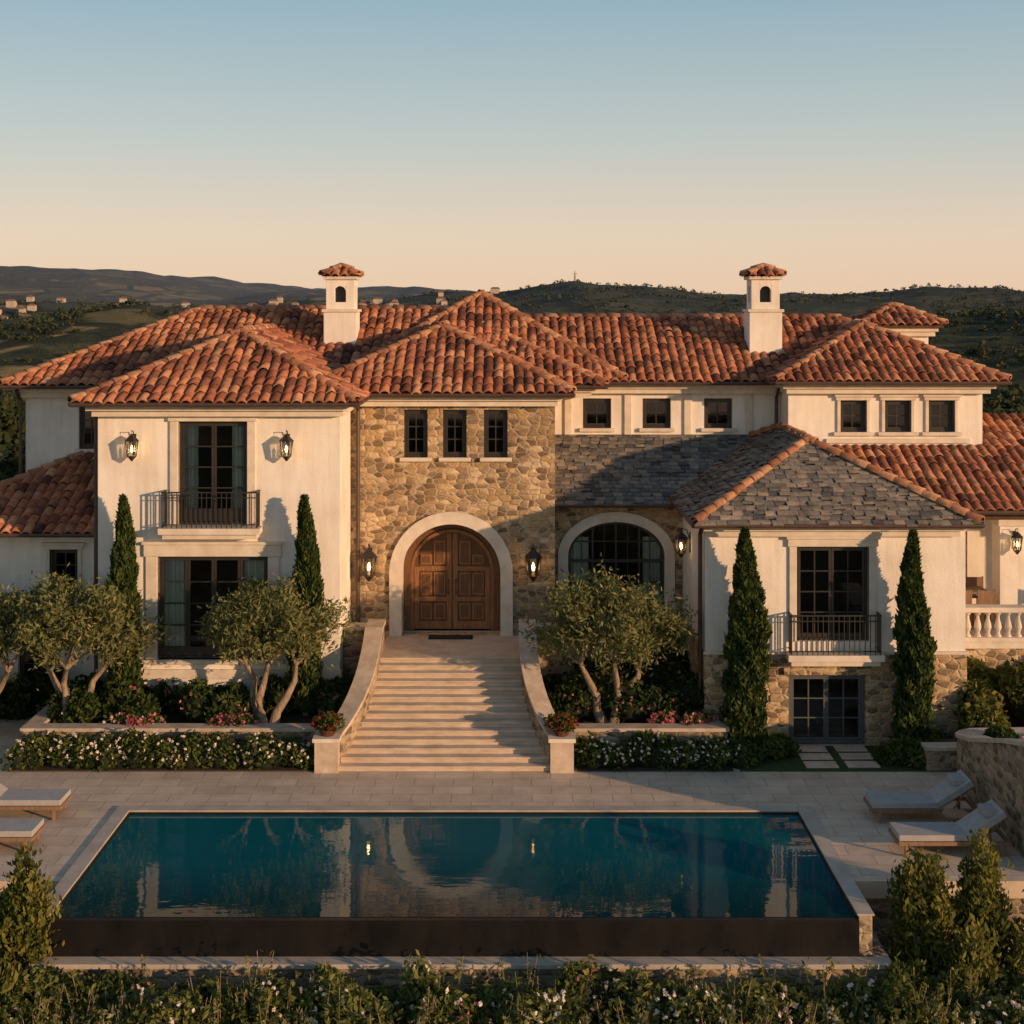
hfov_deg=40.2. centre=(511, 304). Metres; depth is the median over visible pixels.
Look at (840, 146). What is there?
sky
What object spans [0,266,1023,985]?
terrain
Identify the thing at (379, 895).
swimming pool
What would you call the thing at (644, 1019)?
olive green shrubs
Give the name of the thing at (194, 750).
flowering hedge
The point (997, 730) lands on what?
planter shrubs
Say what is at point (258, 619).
olive tree
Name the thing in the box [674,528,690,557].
wall lantern
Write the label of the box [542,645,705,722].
planter shrubs
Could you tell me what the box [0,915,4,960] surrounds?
laurel shrub
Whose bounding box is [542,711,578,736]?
flower pot
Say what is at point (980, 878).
laurel shrub
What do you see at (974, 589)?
outdoor dining table
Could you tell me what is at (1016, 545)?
wall lantern
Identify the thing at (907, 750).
shrubs
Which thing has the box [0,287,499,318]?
distant village
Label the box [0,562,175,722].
olive tree
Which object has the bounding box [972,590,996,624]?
outdoor chair
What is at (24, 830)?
sun lounger
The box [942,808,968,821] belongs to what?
side table
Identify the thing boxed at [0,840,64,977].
laurel shrub
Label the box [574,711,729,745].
planter wall
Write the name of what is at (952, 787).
sun lounger
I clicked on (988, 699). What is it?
boundary shrubs
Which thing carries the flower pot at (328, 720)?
on the stair wall at (329, 752)
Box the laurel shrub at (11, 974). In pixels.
[0,958,31,1006]
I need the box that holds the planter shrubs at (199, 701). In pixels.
[45,672,354,722]
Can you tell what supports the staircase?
on the terrace paving
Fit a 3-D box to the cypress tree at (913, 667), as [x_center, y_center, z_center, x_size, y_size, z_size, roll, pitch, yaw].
[8.927,7.524,31.132,1.110,5.152,1.031,0,0,-39]
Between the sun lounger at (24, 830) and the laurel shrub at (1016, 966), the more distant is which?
the sun lounger at (24, 830)
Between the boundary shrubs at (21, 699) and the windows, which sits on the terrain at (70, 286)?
the boundary shrubs at (21, 699)
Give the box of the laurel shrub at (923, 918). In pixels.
[884,842,958,991]
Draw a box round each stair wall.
[312,619,385,772]
[519,619,575,772]
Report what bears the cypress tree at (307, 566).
in the planter shrubs at (199, 701)
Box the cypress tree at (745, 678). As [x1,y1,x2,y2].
[718,526,773,741]
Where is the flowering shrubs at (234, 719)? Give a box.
[99,710,258,726]
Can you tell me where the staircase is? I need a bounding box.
[338,631,549,770]
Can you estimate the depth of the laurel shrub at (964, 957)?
22.38 m
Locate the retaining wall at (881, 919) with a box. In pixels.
[0,898,1023,962]
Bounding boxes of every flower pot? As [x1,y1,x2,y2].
[310,711,345,736]
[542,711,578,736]
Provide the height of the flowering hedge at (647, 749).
1.020 m
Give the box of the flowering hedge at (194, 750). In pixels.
[0,728,313,772]
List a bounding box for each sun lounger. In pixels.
[0,783,71,819]
[0,818,45,851]
[863,770,976,822]
[888,799,1011,856]
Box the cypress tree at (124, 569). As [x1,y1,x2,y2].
[101,493,144,688]
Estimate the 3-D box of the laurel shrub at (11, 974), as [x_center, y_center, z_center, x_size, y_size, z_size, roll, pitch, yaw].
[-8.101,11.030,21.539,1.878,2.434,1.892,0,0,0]
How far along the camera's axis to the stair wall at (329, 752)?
31.14 m
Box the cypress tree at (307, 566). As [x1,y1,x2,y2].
[284,493,324,715]
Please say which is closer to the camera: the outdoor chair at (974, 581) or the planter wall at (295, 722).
the planter wall at (295, 722)
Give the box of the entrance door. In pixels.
[403,524,499,629]
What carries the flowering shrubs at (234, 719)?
in the planter shrubs at (199, 701)
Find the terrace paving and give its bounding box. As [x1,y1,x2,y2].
[0,704,1023,897]
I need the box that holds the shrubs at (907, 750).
[730,725,955,768]
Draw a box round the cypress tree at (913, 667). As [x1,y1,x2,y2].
[890,528,937,738]
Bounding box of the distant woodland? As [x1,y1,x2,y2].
[0,279,1023,415]
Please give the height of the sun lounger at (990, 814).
0.812 m
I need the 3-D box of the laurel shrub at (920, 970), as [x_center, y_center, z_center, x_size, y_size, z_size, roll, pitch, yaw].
[6.312,11.273,22.316,1.318,1.721,1.390,0,0,32]
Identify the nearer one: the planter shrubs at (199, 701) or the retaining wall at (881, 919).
the retaining wall at (881, 919)
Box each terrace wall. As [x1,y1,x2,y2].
[343,623,366,677]
[536,623,573,694]
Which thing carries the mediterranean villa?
on the terrace paving
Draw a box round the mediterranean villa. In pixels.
[0,263,1023,745]
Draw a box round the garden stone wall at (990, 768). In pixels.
[955,727,1023,857]
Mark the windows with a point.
(187, 651)
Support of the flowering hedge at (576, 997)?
on the terrain at (70, 286)
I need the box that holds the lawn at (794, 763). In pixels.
[8,746,950,771]
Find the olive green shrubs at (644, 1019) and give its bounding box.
[38,983,980,1023]
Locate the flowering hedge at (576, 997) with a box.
[0,949,1023,1023]
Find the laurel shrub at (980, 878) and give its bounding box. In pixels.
[942,827,1022,992]
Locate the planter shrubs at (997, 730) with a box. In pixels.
[982,722,1019,738]
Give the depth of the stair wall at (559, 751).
31.03 m
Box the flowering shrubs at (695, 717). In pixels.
[647,708,717,725]
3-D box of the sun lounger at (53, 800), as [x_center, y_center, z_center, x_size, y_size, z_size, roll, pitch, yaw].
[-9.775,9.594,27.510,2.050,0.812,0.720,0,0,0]
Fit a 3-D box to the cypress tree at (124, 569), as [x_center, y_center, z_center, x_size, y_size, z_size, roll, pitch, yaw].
[-9.027,6.974,32.440,1.045,5.252,1.070,0,0,-31]
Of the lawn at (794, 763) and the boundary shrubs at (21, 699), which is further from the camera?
the boundary shrubs at (21, 699)
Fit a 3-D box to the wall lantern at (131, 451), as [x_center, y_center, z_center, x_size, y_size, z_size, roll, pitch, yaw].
[-8.887,3.290,32.791,0.398,0.731,0.301,0,0,-62]
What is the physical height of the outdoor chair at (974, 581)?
0.970 m
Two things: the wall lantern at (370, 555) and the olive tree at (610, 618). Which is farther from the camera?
the wall lantern at (370, 555)
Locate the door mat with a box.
[428,635,472,638]
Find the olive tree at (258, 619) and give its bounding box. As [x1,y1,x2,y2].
[194,566,360,722]
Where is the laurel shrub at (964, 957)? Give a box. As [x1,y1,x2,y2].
[927,912,1016,1006]
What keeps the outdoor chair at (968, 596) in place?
on the mediterranean villa
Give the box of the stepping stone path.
[796,745,880,767]
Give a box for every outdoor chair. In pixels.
[965,576,983,613]
[965,590,971,628]
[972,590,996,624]
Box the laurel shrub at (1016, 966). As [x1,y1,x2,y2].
[988,889,1023,1002]
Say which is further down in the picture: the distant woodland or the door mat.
the door mat
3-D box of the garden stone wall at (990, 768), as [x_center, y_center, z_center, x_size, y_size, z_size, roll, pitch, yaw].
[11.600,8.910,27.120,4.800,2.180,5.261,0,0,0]
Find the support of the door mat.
on the staircase
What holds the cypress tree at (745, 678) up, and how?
on the lawn at (794, 763)
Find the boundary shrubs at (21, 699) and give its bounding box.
[0,658,68,720]
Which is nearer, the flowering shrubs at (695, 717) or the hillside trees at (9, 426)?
the flowering shrubs at (695, 717)
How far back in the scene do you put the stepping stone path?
30.85 m
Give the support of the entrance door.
in the mediterranean villa
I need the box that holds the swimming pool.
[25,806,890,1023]
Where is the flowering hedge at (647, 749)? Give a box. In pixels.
[574,728,741,771]
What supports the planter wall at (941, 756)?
on the terrace paving
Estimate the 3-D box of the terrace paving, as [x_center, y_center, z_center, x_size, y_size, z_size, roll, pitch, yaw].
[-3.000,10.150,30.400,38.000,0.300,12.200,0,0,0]
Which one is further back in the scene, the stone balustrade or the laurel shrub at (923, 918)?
the stone balustrade
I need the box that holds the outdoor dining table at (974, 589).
[965,586,985,621]
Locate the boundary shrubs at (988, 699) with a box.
[952,655,1023,729]
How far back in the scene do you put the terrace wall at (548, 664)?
33.60 m
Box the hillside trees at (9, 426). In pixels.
[0,394,25,480]
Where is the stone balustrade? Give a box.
[965,604,1023,641]
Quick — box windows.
[20,398,965,742]
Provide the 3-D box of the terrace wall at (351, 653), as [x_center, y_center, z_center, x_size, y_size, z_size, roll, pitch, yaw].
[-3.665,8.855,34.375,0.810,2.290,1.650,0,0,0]
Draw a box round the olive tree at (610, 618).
[518,553,697,722]
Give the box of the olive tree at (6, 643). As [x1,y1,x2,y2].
[0,574,52,692]
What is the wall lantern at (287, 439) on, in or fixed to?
attached to the mediterranean villa
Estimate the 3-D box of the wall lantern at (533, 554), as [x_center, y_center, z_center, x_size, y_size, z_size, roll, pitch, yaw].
[0.547,6.424,34.933,0.385,0.934,0.509,0,0,28]
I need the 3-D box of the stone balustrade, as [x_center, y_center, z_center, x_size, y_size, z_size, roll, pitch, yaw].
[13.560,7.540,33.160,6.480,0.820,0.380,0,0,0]
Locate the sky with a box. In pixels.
[0,0,1023,294]
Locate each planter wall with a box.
[20,704,322,748]
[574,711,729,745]
[921,739,956,771]
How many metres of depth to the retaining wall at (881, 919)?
24.42 m
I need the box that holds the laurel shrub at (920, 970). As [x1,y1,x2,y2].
[873,951,934,1003]
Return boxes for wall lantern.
[124,430,138,460]
[279,430,293,460]
[360,544,377,581]
[525,544,541,581]
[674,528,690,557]
[1011,528,1022,554]
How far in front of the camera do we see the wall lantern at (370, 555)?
34.88 m
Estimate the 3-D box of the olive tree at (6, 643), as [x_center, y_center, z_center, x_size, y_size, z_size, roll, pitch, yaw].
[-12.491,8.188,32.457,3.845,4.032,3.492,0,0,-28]

